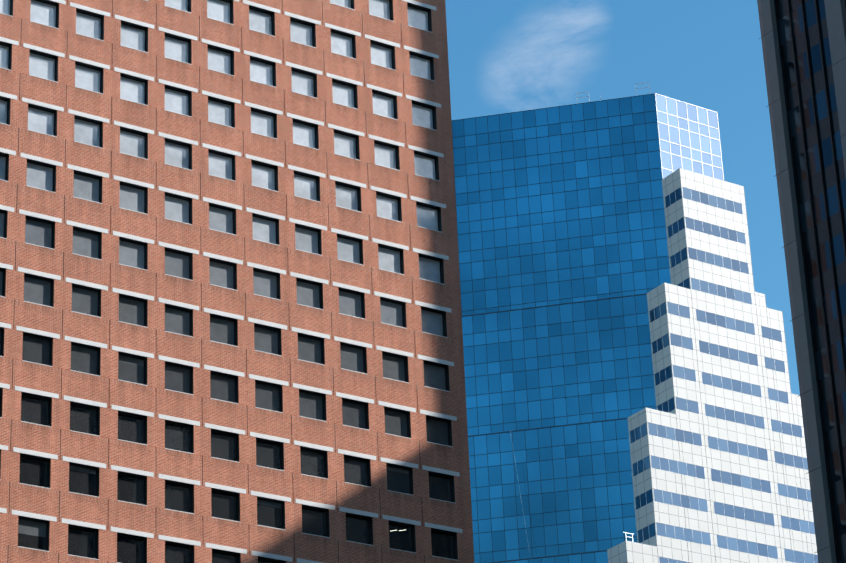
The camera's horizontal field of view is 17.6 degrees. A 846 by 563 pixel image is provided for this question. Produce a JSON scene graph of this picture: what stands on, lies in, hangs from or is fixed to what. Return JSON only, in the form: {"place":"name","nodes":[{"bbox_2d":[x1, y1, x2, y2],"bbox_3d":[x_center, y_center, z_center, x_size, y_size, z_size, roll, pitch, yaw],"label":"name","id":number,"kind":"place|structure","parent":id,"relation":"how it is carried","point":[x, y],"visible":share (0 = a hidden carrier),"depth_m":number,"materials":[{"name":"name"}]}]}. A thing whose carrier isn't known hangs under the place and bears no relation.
{"place":"outdoors","nodes":[
{"label":"outdoors","id":0,"kind":"place"},
{"bbox_2d":[0,0,473,562],"bbox_3d":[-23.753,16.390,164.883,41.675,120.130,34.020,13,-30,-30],"label":"brick tower","id":1,"kind":"structure","parent":0,"point":[230,314],"depth_m":159.67,"materials":[{"name":"brown brick"}]},
{"bbox_2d":[445,0,799,394],"label":"sky","id":2,"kind":"structure","parent":0,"point":[505,56],"materials":[{"name":"blue"}]},
{"label":"ground","id":3,"kind":"structure","parent":0,"visible":0},
{"bbox_2d":[452,82,723,562],"bbox_3d":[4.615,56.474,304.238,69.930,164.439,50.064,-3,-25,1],"label":"blue glass tower","id":4,"kind":"structure","parent":3,"relation":"on","point":[564,268],"depth_m":316.03,"materials":[{"name":"blue glass"}]},
{"bbox_2d":[607,168,817,562],"bbox_3d":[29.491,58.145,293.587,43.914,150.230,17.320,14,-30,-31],"label":"white skyscraper","id":5,"kind":"structure","parent":3,"relation":"on","point":[719,463],"depth_m":307.80,"materials":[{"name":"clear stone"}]},
{"bbox_2d":[757,0,845,562],"bbox_3d":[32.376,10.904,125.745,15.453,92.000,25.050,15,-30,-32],"label":"dark office slab","id":6,"kind":"structure","parent":3,"relation":"on","point":[804,48],"depth_m":136.92,"materials":[{"name":"black glass"}]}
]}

